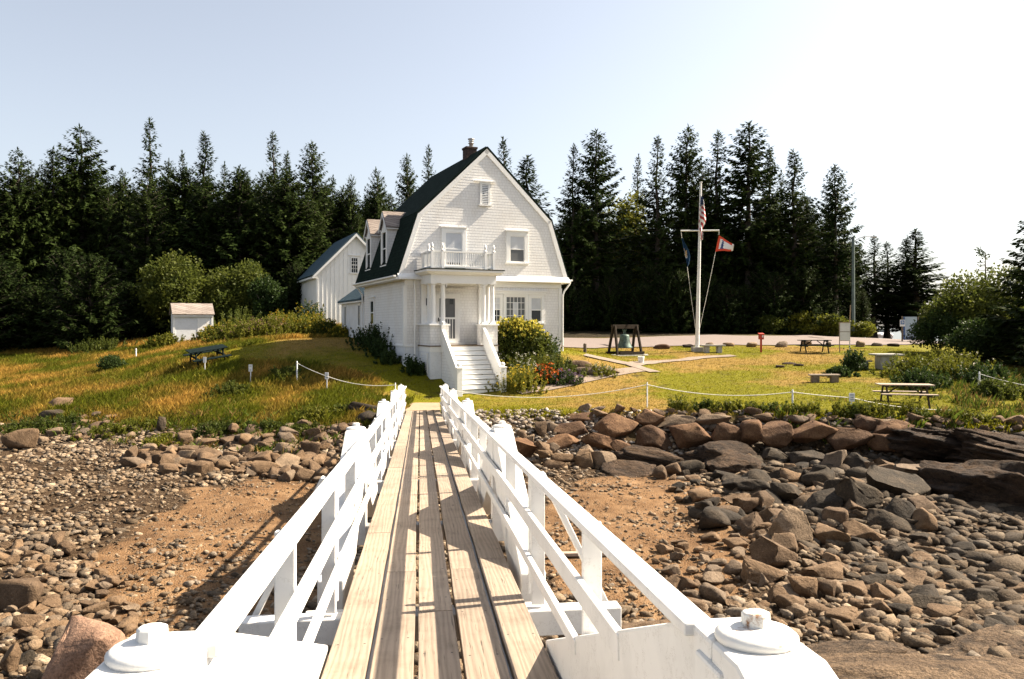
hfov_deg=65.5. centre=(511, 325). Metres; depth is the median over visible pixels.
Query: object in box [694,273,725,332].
spruce tree
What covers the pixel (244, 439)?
rubble stone
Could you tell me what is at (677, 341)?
road
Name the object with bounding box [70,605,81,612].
beach cobble
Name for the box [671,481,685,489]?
shore rock
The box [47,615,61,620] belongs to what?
beach cobble
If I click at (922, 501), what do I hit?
shore rock
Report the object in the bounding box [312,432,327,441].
rubble stone
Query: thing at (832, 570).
shore rock
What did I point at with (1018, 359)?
spruce tree
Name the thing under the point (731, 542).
beach cobble
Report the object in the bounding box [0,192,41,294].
spruce tree
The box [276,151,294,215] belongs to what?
spruce tree
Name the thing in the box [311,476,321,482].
rubble stone
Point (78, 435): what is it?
bank stone
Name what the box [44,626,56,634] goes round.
beach cobble
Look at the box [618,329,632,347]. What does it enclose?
bell
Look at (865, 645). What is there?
rock ledge
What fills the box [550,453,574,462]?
boulder
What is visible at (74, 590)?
beach cobble
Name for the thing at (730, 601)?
beach cobble
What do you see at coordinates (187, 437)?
rubble stone
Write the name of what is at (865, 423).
boulder
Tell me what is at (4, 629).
beach cobble
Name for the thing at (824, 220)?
spruce tree
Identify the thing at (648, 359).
lawn grass
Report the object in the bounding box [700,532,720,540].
beach cobble
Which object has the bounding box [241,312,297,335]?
weed clump
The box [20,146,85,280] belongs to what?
spruce tree
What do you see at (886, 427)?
boulder
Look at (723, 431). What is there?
boulder
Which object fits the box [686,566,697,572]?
beach cobble
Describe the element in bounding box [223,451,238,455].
rubble stone
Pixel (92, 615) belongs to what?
beach cobble
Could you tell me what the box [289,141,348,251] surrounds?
spruce tree
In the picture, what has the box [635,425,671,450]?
boulder
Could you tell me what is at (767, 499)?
shore rock
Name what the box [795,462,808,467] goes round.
shore rock
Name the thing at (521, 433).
boulder
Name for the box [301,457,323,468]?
rubble stone
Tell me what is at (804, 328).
roadside bush
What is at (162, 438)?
bank weed
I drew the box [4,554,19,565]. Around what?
beach cobble
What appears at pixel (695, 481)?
shore rock
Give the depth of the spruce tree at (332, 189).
78.02 m
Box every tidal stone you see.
[844,572,859,578]
[848,562,858,566]
[851,537,869,546]
[858,563,868,567]
[867,562,887,573]
[870,541,878,546]
[872,546,888,555]
[887,603,912,614]
[899,567,918,573]
[902,570,925,585]
[906,561,924,569]
[907,533,928,540]
[907,543,916,547]
[907,606,925,615]
[909,551,932,561]
[909,593,941,609]
[910,584,938,597]
[914,546,944,553]
[915,627,929,634]
[918,627,937,636]
[923,625,955,635]
[926,603,961,617]
[930,618,955,625]
[932,571,944,578]
[936,582,962,590]
[941,537,953,545]
[944,590,960,595]
[947,553,961,560]
[950,541,975,550]
[958,605,977,621]
[966,623,983,631]
[974,620,983,625]
[983,614,1016,625]
[983,616,1005,627]
[1007,582,1023,592]
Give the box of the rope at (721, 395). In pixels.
[649,385,790,395]
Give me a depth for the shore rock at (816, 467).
21.53 m
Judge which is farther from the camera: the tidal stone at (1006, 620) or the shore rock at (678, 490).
the shore rock at (678, 490)
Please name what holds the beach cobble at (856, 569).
on the ground at (252, 510)
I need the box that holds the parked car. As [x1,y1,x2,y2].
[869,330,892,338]
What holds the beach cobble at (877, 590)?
on the ground at (252, 510)
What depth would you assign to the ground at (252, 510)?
20.74 m
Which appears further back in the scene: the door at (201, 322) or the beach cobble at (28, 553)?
the door at (201, 322)
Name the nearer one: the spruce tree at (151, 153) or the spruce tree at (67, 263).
the spruce tree at (67, 263)
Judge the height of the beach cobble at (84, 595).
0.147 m
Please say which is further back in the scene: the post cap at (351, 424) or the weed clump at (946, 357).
the weed clump at (946, 357)
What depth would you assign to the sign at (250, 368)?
33.91 m
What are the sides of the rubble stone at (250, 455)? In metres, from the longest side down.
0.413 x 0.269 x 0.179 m
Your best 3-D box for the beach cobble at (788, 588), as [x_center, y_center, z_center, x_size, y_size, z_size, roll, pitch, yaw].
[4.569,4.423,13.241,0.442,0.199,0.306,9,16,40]
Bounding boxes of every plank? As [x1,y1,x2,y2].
[545,550,634,556]
[577,619,669,634]
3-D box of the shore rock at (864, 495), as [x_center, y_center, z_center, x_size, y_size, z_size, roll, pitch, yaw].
[7.936,4.043,18.326,1.081,0.948,0.838,15,-1,-2]
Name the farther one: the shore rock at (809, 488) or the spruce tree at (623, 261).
the spruce tree at (623, 261)
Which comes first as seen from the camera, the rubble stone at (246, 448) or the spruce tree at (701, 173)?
the rubble stone at (246, 448)
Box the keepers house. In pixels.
[337,138,572,396]
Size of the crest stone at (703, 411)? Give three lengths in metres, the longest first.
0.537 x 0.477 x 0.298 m
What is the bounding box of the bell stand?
[605,325,647,355]
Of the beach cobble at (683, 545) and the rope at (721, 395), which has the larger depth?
the rope at (721, 395)
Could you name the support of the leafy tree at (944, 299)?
on the ground at (252, 510)
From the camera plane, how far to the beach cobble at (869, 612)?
12.10 m
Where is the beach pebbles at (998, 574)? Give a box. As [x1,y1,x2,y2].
[0,416,1023,678]
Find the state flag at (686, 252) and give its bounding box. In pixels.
[682,238,689,266]
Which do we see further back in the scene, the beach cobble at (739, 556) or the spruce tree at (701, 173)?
the spruce tree at (701, 173)
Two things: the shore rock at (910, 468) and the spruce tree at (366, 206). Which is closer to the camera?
the shore rock at (910, 468)
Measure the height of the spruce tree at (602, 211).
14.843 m
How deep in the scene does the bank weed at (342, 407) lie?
28.63 m
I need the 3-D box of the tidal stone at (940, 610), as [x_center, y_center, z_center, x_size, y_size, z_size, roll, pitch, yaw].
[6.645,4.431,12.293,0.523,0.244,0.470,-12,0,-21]
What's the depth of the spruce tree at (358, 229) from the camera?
69.81 m
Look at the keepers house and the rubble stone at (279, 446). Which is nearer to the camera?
the rubble stone at (279, 446)
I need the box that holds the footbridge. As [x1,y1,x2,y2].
[85,384,837,678]
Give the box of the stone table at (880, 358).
[863,353,907,369]
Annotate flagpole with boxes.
[681,182,718,351]
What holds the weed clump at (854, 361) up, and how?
on the ground at (252, 510)
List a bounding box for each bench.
[701,345,725,352]
[808,374,839,382]
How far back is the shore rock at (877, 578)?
13.55 m
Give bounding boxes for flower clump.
[484,364,549,394]
[506,351,547,380]
[532,362,563,384]
[549,368,585,385]
[582,362,617,377]
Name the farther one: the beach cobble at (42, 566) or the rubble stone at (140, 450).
the rubble stone at (140, 450)
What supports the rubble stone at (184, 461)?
on the ground at (252, 510)
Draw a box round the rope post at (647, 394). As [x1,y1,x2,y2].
[646,382,647,407]
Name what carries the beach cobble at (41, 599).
on the ground at (252, 510)
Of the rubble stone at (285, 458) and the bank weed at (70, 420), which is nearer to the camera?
the rubble stone at (285, 458)
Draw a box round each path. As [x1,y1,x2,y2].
[516,367,644,393]
[584,354,660,371]
[630,354,734,364]
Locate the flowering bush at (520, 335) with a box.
[497,314,557,365]
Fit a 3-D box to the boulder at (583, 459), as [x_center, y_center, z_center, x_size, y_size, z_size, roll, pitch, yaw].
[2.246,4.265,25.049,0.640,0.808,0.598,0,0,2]
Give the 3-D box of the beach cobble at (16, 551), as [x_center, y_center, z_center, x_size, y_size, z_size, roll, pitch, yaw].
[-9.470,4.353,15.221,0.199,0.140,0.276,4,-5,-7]
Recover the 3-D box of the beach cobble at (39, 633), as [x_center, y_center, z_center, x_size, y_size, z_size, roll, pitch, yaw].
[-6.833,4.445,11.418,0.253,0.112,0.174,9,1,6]
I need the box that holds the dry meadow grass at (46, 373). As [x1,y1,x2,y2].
[0,321,415,435]
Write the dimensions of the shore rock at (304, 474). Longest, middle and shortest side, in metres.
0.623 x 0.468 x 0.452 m
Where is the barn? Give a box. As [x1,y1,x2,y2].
[297,232,365,323]
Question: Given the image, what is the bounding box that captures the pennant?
[715,236,733,251]
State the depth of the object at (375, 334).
38.69 m
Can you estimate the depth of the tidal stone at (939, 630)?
11.41 m
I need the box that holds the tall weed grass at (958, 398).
[789,364,1023,432]
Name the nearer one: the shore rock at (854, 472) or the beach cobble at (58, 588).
the beach cobble at (58, 588)
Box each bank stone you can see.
[46,427,62,435]
[70,433,81,440]
[79,428,92,434]
[88,421,101,428]
[91,411,100,416]
[101,420,113,426]
[123,431,134,437]
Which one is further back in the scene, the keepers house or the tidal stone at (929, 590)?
the keepers house
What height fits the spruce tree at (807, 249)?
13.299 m
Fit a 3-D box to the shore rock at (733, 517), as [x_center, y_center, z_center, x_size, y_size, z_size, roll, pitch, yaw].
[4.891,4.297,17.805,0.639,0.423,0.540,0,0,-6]
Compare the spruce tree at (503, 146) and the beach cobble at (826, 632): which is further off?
the spruce tree at (503, 146)
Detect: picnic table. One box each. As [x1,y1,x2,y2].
[182,344,231,369]
[798,340,833,353]
[872,383,938,408]
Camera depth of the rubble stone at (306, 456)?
24.73 m
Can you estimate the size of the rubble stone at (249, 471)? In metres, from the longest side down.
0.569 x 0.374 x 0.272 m
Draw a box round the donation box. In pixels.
[758,333,763,351]
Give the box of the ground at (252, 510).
[0,330,1023,678]
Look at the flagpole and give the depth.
47.91 m
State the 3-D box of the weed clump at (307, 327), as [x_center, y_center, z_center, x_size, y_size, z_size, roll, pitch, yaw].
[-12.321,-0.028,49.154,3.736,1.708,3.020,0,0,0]
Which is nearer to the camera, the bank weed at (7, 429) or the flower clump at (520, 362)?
the bank weed at (7, 429)
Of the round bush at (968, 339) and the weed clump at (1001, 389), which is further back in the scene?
the round bush at (968, 339)
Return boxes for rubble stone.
[118,457,145,467]
[123,445,137,456]
[137,463,146,469]
[138,448,149,453]
[141,443,156,450]
[144,455,153,462]
[145,460,151,465]
[147,451,162,454]
[149,463,158,467]
[151,454,161,463]
[159,443,166,450]
[160,453,180,463]
[161,446,176,453]
[174,457,182,463]
[176,430,196,438]
[177,433,192,444]
[177,445,198,451]
[177,450,194,458]
[180,458,192,464]
[194,438,215,445]
[197,451,214,460]
[200,457,229,466]
[216,460,231,469]
[218,455,238,460]
[219,436,237,443]
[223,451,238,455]
[227,446,240,452]
[228,423,238,432]
[229,442,240,446]
[229,458,238,464]
[231,468,245,474]
[238,434,252,445]
[238,457,246,461]
[240,461,251,465]
[241,444,253,452]
[244,424,260,432]
[245,466,257,475]
[246,452,255,458]
[247,450,272,461]
[250,436,261,444]
[251,460,279,474]
[257,441,273,447]
[260,433,275,438]
[262,437,276,442]
[267,466,280,477]
[270,453,279,461]
[270,474,279,478]
[274,442,296,454]
[275,452,300,467]
[278,432,295,442]
[278,465,290,474]
[278,469,294,481]
[290,464,302,471]
[296,450,305,459]
[297,419,311,425]
[300,440,320,454]
[300,454,314,459]
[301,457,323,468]
[302,428,320,436]
[309,460,320,469]
[310,469,330,479]
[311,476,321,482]
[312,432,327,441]
[312,453,326,460]
[319,443,329,449]
[321,435,332,444]
[322,459,336,467]
[327,452,338,459]
[330,424,337,430]
[337,423,348,433]
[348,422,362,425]
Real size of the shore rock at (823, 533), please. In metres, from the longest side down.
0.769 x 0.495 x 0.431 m
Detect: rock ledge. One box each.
[599,460,655,477]
[613,444,684,466]
[695,440,757,461]
[698,469,707,473]
[704,449,762,473]
[806,638,918,653]
[816,653,1023,678]
[886,427,1023,462]
[915,459,1023,507]
[925,624,1023,658]
[944,428,1023,462]
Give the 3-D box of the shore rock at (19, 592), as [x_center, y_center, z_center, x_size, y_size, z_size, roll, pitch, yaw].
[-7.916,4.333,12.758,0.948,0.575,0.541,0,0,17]
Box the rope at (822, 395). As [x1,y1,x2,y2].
[794,392,850,397]
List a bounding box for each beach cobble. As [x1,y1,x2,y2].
[0,541,11,549]
[0,552,10,560]
[0,612,11,618]
[0,626,12,634]
[4,546,21,554]
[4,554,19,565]
[4,572,12,578]
[6,605,17,611]
[7,567,18,572]
[8,569,24,578]
[11,539,22,548]
[11,549,23,554]
[11,614,43,628]
[16,600,36,613]
[17,627,29,636]
[18,546,28,552]
[20,575,33,577]
[21,560,37,567]
[23,541,32,545]
[23,550,42,557]
[29,562,41,570]
[29,629,43,638]
[30,554,41,559]
[32,570,42,576]
[33,604,49,613]
[34,543,48,551]
[36,576,54,582]
[36,619,59,630]
[37,594,54,603]
[38,554,49,562]
[38,562,57,571]
[41,596,61,607]
[43,536,49,544]
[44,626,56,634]
[45,566,57,571]
[46,578,57,584]
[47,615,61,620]
[48,531,64,546]
[50,585,64,592]
[51,559,62,562]
[52,626,65,637]
[54,551,63,557]
[55,540,71,548]
[56,564,67,568]
[59,572,76,577]
[60,619,68,625]
[61,594,76,599]
[62,543,75,554]
[63,561,76,565]
[63,599,79,604]
[68,587,84,594]
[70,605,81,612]
[70,611,80,616]
[75,593,87,598]
[77,553,88,558]
[79,600,92,607]
[81,579,91,585]
[81,601,109,614]
[83,562,95,568]
[83,613,97,618]
[84,579,99,591]
[87,550,96,557]
[89,552,97,560]
[94,568,108,575]
[95,581,112,589]
[95,589,109,597]
[96,609,109,618]
[101,614,112,621]
[104,575,120,586]
[106,596,126,605]
[108,615,120,623]
[109,605,121,609]
[109,608,115,617]
[116,614,139,629]
[121,581,129,586]
[121,604,139,611]
[122,623,136,635]
[123,601,135,605]
[127,611,137,616]
[651,558,660,563]
[655,543,673,553]
[661,564,680,574]
[667,574,680,588]
[669,552,685,561]
[670,539,687,544]
[674,547,682,552]
[676,542,688,549]
[676,575,698,588]
[682,590,700,598]
[685,596,705,610]
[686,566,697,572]
[693,546,703,552]
[693,574,704,581]
[693,579,700,587]
[699,551,714,556]
[699,553,710,562]
[699,582,726,604]
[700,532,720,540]
[702,564,721,574]
[702,571,724,584]
[702,599,711,605]
[708,558,726,565]
[719,584,735,593]
[721,537,748,548]
[724,559,741,574]
[724,578,733,583]
[725,599,737,605]
[729,546,744,556]
[730,533,739,536]
[733,576,740,582]
[734,554,743,559]
[738,588,748,592]
[743,583,750,589]
[746,579,757,585]
[748,533,757,538]
[757,573,775,586]
[757,600,769,606]
[758,533,771,538]
[771,616,786,625]
[775,582,798,595]
[775,594,804,608]
[779,577,789,582]
[786,560,799,567]
[786,603,808,616]
[787,622,796,626]
[797,542,808,552]
[797,615,806,618]
[799,618,810,624]
[801,558,816,566]
[804,622,816,630]
[805,602,829,616]
[806,599,817,603]
[806,628,823,635]
[818,579,843,593]
[818,626,828,631]
[822,552,841,561]
[822,629,831,634]
[824,606,858,622]
[839,606,857,612]
[842,580,868,595]
[843,623,854,630]
[848,597,863,609]
[850,567,860,572]
[850,619,862,627]
[857,623,874,634]
[863,608,879,620]
[870,582,895,599]
[871,598,892,612]
[886,580,903,587]
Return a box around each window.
[344,305,346,327]
[349,255,359,273]
[356,303,360,327]
[368,296,374,325]
[440,226,467,266]
[494,294,502,322]
[503,294,527,321]
[505,230,529,264]
[528,294,544,323]
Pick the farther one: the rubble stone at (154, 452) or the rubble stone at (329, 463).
the rubble stone at (154, 452)
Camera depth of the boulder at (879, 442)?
25.46 m
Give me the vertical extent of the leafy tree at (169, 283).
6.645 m
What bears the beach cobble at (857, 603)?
on the ground at (252, 510)
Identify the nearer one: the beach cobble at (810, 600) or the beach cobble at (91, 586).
the beach cobble at (810, 600)
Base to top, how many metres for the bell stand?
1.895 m
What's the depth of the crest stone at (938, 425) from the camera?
26.11 m
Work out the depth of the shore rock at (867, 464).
23.51 m
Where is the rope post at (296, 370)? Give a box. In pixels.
[296,361,297,379]
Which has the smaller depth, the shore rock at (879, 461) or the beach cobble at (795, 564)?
the beach cobble at (795, 564)
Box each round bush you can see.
[904,306,962,350]
[939,317,1019,361]
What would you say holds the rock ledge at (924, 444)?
on the ground at (252, 510)
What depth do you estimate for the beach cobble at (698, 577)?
13.97 m
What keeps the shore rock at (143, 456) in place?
on the ground at (252, 510)
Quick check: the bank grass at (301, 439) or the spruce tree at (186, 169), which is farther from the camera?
the spruce tree at (186, 169)
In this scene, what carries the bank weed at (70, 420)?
on the ground at (252, 510)
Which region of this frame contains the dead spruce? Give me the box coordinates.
[974,246,996,279]
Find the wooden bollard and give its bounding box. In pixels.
[583,343,586,352]
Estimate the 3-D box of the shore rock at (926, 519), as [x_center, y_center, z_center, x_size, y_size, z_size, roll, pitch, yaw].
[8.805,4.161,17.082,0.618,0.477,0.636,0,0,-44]
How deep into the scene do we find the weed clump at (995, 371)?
32.73 m
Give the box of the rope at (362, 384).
[327,376,392,385]
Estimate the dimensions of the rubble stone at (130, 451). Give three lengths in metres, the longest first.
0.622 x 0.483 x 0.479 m
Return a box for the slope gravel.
[431,407,1022,461]
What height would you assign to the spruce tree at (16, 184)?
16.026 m
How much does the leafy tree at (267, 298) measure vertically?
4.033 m
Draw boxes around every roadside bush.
[756,315,787,334]
[783,310,828,334]
[816,313,855,336]
[850,321,876,337]
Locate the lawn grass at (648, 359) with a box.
[225,337,1023,432]
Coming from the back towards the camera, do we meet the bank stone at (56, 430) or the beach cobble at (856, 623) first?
the bank stone at (56, 430)
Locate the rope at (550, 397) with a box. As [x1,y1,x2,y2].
[448,385,644,397]
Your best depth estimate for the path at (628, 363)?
39.01 m
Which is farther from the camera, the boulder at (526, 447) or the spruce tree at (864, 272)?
the spruce tree at (864, 272)
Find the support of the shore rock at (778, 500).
on the ground at (252, 510)
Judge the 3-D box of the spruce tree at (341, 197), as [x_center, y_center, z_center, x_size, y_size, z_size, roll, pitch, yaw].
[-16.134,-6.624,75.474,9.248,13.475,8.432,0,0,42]
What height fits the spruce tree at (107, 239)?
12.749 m
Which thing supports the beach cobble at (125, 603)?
on the ground at (252, 510)
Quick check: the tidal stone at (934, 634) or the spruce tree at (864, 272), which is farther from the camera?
the spruce tree at (864, 272)
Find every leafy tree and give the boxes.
[105,283,162,335]
[126,249,222,331]
[201,258,277,321]
[246,274,289,322]
[603,189,649,283]
[913,269,1008,349]
[947,260,1023,357]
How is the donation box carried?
on the ground at (252, 510)
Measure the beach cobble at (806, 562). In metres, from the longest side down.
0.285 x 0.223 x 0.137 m
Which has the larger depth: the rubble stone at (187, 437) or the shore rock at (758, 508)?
the rubble stone at (187, 437)
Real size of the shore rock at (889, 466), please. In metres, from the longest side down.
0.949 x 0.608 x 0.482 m
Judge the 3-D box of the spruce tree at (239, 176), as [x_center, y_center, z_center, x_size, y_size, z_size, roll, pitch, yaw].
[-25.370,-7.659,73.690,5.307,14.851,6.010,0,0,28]
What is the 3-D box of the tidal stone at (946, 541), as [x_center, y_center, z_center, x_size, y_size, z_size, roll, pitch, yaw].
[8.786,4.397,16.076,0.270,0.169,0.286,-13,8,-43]
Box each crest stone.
[578,403,591,411]
[592,409,607,417]
[593,406,604,409]
[614,404,624,412]
[653,408,666,415]
[666,408,675,413]
[698,409,710,416]
[744,407,761,414]
[751,413,771,420]
[805,414,815,421]
[844,418,853,423]
[906,412,924,421]
[932,415,945,422]
[934,422,941,427]
[971,417,981,423]
[980,425,988,430]
[992,415,1005,423]
[1005,415,1023,424]
[1010,425,1021,430]
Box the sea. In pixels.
[865,326,941,339]
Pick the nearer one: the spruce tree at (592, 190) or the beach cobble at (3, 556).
the beach cobble at (3, 556)
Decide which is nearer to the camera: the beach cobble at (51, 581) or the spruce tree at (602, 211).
the beach cobble at (51, 581)
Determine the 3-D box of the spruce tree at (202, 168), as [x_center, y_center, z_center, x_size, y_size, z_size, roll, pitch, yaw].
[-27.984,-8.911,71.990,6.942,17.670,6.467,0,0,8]
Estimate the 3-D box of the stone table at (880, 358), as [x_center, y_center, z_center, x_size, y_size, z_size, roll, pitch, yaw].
[17.856,1.744,38.001,2.730,0.800,1.100,0,0,4]
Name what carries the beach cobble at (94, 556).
on the ground at (252, 510)
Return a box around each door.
[197,318,208,331]
[438,297,456,341]
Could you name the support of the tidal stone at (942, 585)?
on the ground at (252, 510)
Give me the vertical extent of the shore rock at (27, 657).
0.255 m
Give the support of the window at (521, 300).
in the keepers house
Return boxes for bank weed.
[0,416,59,433]
[1,411,104,434]
[70,416,152,441]
[131,432,180,447]
[175,417,251,438]
[202,380,259,397]
[237,417,289,433]
[263,365,311,383]
[280,405,338,421]
[286,420,326,436]
[329,403,354,414]
[667,394,695,410]
[684,397,723,411]
[703,398,742,412]
[739,400,768,411]
[759,401,807,413]
[782,400,828,415]
[814,399,860,416]
[834,399,885,420]
[857,398,896,416]
[887,396,923,419]
[901,405,949,419]
[939,406,984,424]
[965,411,1002,430]
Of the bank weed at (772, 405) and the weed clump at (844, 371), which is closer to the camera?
the bank weed at (772, 405)
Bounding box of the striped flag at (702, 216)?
[698,196,705,239]
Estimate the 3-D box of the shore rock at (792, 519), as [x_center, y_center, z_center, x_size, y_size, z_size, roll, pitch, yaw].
[5.577,4.118,16.154,0.880,0.948,0.700,0,0,36]
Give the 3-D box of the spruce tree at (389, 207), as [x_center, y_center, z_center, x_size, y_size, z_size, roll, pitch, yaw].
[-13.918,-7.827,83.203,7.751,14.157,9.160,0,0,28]
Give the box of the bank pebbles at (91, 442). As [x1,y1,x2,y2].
[0,423,386,475]
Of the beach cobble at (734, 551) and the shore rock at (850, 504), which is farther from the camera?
the shore rock at (850, 504)
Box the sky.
[0,0,1023,325]
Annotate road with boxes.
[561,335,937,347]
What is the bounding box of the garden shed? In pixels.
[169,303,214,341]
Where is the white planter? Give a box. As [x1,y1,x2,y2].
[638,356,643,362]
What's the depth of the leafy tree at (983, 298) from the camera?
45.62 m
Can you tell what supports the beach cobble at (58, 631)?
on the ground at (252, 510)
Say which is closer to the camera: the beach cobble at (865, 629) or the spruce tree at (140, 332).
the beach cobble at (865, 629)
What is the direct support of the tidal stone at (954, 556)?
on the ground at (252, 510)
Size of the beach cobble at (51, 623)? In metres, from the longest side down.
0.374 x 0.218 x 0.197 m
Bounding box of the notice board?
[839,305,850,351]
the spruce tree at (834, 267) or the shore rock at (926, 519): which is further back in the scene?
the spruce tree at (834, 267)
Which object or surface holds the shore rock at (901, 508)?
on the ground at (252, 510)
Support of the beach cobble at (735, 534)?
on the ground at (252, 510)
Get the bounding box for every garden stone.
[567,360,591,366]
[575,367,597,374]
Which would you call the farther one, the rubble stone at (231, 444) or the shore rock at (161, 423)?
the shore rock at (161, 423)
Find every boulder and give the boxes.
[515,437,538,457]
[516,430,526,438]
[526,434,534,441]
[534,441,550,453]
[535,421,546,435]
[537,450,552,458]
[543,459,567,468]
[544,433,579,448]
[546,421,557,433]
[550,442,559,452]
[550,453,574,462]
[554,421,587,436]
[563,412,597,421]
[574,448,593,468]
[580,444,592,451]
[581,432,615,448]
[591,451,616,467]
[592,413,638,437]
[610,440,630,450]
[634,408,664,425]
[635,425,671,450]
[653,344,670,348]
[656,414,695,427]
[669,422,712,449]
[678,450,703,462]
[682,344,693,347]
[695,414,731,424]
[711,422,741,441]
[723,343,733,345]
[740,419,761,444]
[746,342,757,346]
[760,421,793,447]
[775,341,787,346]
[786,415,808,423]
[792,420,838,442]
[825,426,874,450]
[853,415,877,430]
[856,341,864,346]
[867,433,897,452]
[871,343,882,345]
[873,420,915,432]
[887,343,899,346]
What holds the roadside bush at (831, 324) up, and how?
on the ground at (252, 510)
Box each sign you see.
[249,364,251,381]
[325,372,328,386]
[849,393,854,403]
[900,316,918,340]
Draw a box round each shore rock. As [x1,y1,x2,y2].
[0,428,38,448]
[0,578,43,612]
[0,642,20,673]
[19,650,35,665]
[37,409,63,418]
[37,436,48,442]
[41,616,125,678]
[46,397,72,408]
[138,452,149,459]
[156,416,165,430]
[158,463,178,474]
[186,460,213,474]
[190,447,221,458]
[279,426,299,436]
[294,468,314,481]
[316,467,327,475]
[348,401,376,411]
[354,410,376,423]
[651,465,666,479]
[665,462,680,475]
[668,474,676,479]
[668,486,677,491]
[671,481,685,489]
[674,488,683,492]
[674,496,682,502]
[679,460,704,473]
[679,470,689,475]
[682,496,691,502]
[684,475,700,480]
[688,487,711,501]
[688,507,702,519]
[690,479,699,485]
[694,501,712,509]
[697,506,730,529]
[704,497,719,505]
[712,470,735,479]
[718,505,739,512]
[720,508,742,525]
[721,474,740,481]
[721,477,747,490]
[722,493,750,504]
[731,525,741,531]
[732,497,759,513]
[733,478,770,490]
[734,512,764,535]
[738,508,745,516]
[740,556,787,584]
[741,469,771,481]
[749,535,797,566]
[750,455,764,463]
[751,490,774,508]
[752,505,765,511]
[755,529,768,537]
[758,508,781,521]
[758,522,771,528]
[760,447,789,460]
[766,489,781,503]
[767,506,812,541]
[768,466,802,478]
[768,585,788,604]
[770,482,799,503]
[771,464,783,466]
[771,532,798,553]
[780,468,800,481]
[784,463,795,467]
[785,450,824,462]
[787,575,817,597]
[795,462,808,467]
[798,469,808,482]
[798,561,843,579]
[801,467,834,486]
[801,488,842,510]
[802,486,814,491]
[804,512,814,515]
[810,507,822,516]
[811,464,826,471]
[815,525,850,543]
[817,579,836,596]
[820,450,846,467]
[821,506,848,523]
[823,479,841,489]
[835,478,883,508]
[842,519,886,541]
[843,452,869,467]
[843,498,866,510]
[843,541,867,553]
[845,467,866,477]
[858,573,903,584]
[864,462,878,468]
[865,508,915,531]
[866,464,930,495]
[873,458,894,464]
[876,464,893,469]
[881,490,889,497]
[881,541,912,560]
[883,497,915,518]
[893,464,919,474]
[899,458,914,463]
[905,518,917,524]
[907,495,943,514]
[912,507,937,531]
[959,588,997,601]
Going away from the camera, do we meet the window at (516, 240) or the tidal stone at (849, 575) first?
the tidal stone at (849, 575)
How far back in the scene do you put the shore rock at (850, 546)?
15.36 m
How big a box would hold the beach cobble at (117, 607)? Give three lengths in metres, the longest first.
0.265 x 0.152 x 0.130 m
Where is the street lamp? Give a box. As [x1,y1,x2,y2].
[851,236,876,336]
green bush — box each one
[508,352,549,371]
[533,350,586,377]
[540,331,568,362]
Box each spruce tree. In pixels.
[0,147,61,298]
[0,165,28,292]
[0,178,35,246]
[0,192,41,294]
[0,253,38,351]
[0,259,34,349]
[0,285,63,349]
[7,189,80,311]
[16,247,98,347]
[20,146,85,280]
[23,166,39,193]
[23,167,44,203]
[29,124,128,289]
[32,251,138,348]
[80,186,133,296]
[89,168,115,221]
[104,171,177,289]
[105,179,133,209]
[106,168,134,246]
[107,193,150,280]
[110,281,153,339]
[115,117,174,252]
[117,274,154,333]
[135,167,205,276]
[146,268,170,333]
[153,181,168,231]
[158,158,178,202]
[160,314,170,332]
[163,174,244,275]
[169,166,193,221]
[174,130,224,266]
[175,150,187,194]
[191,166,282,319]
[200,195,229,290]
[218,161,228,197]
[222,165,246,215]
[231,176,262,262]
[238,165,328,297]
[252,171,270,224]
[254,171,280,192]
[255,130,283,246]
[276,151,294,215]
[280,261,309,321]
[282,191,330,286]
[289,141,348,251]
[317,183,342,228]
[319,185,365,243]
[328,174,338,211]
[336,175,364,238]
[348,212,365,240]
[356,196,383,222]
[359,166,394,232]
[365,186,396,214]
[384,193,398,210]
[392,153,417,211]
[416,144,435,189]
[496,136,511,172]
[513,154,565,247]
[554,143,605,299]
[555,220,590,300]
[556,129,644,302]
[561,270,589,330]
[568,200,591,288]
[587,200,608,285]
[608,210,635,297]
[616,136,696,301]
[616,211,640,282]
[628,154,647,226]
[636,215,668,261]
[650,125,720,308]
[651,268,713,332]
[671,162,719,284]
[677,130,767,295]
[686,211,742,308]
[686,281,723,332]
[691,121,793,288]
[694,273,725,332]
[701,208,744,312]
[707,284,751,333]
[742,144,791,261]
[750,271,801,334]
[754,149,837,307]
[767,170,791,271]
[779,265,834,335]
[780,193,825,280]
[782,277,808,330]
[797,199,843,315]
[802,278,850,335]
[806,164,876,312]
[814,279,846,336]
[818,203,848,317]
[838,236,882,336]
[838,246,887,313]
[841,280,860,321]
[855,289,876,328]
[860,235,904,337]
[867,241,912,338]
[872,228,951,331]
[877,236,932,329]
[960,220,1023,365]
[1011,329,1023,366]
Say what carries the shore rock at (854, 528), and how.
on the ground at (252, 510)
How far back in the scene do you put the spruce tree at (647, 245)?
80.53 m
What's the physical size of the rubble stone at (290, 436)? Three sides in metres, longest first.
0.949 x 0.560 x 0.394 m
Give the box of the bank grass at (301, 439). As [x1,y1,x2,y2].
[0,401,1023,459]
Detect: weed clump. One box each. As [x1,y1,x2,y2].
[65,336,141,356]
[96,354,128,370]
[142,331,188,347]
[191,323,223,341]
[198,318,237,341]
[213,305,261,329]
[220,316,282,340]
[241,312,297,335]
[268,309,304,330]
[283,311,329,334]
[294,298,325,324]
[311,318,338,334]
[328,324,348,337]
[821,365,860,377]
[839,346,868,370]
[869,351,957,379]
[889,365,953,390]
[907,348,995,375]
[909,346,973,363]
[941,359,1023,385]
[969,376,1023,400]
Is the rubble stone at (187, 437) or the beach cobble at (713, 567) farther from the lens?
the rubble stone at (187, 437)
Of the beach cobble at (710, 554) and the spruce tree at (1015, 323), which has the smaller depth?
the beach cobble at (710, 554)
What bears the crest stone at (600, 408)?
on the ground at (252, 510)

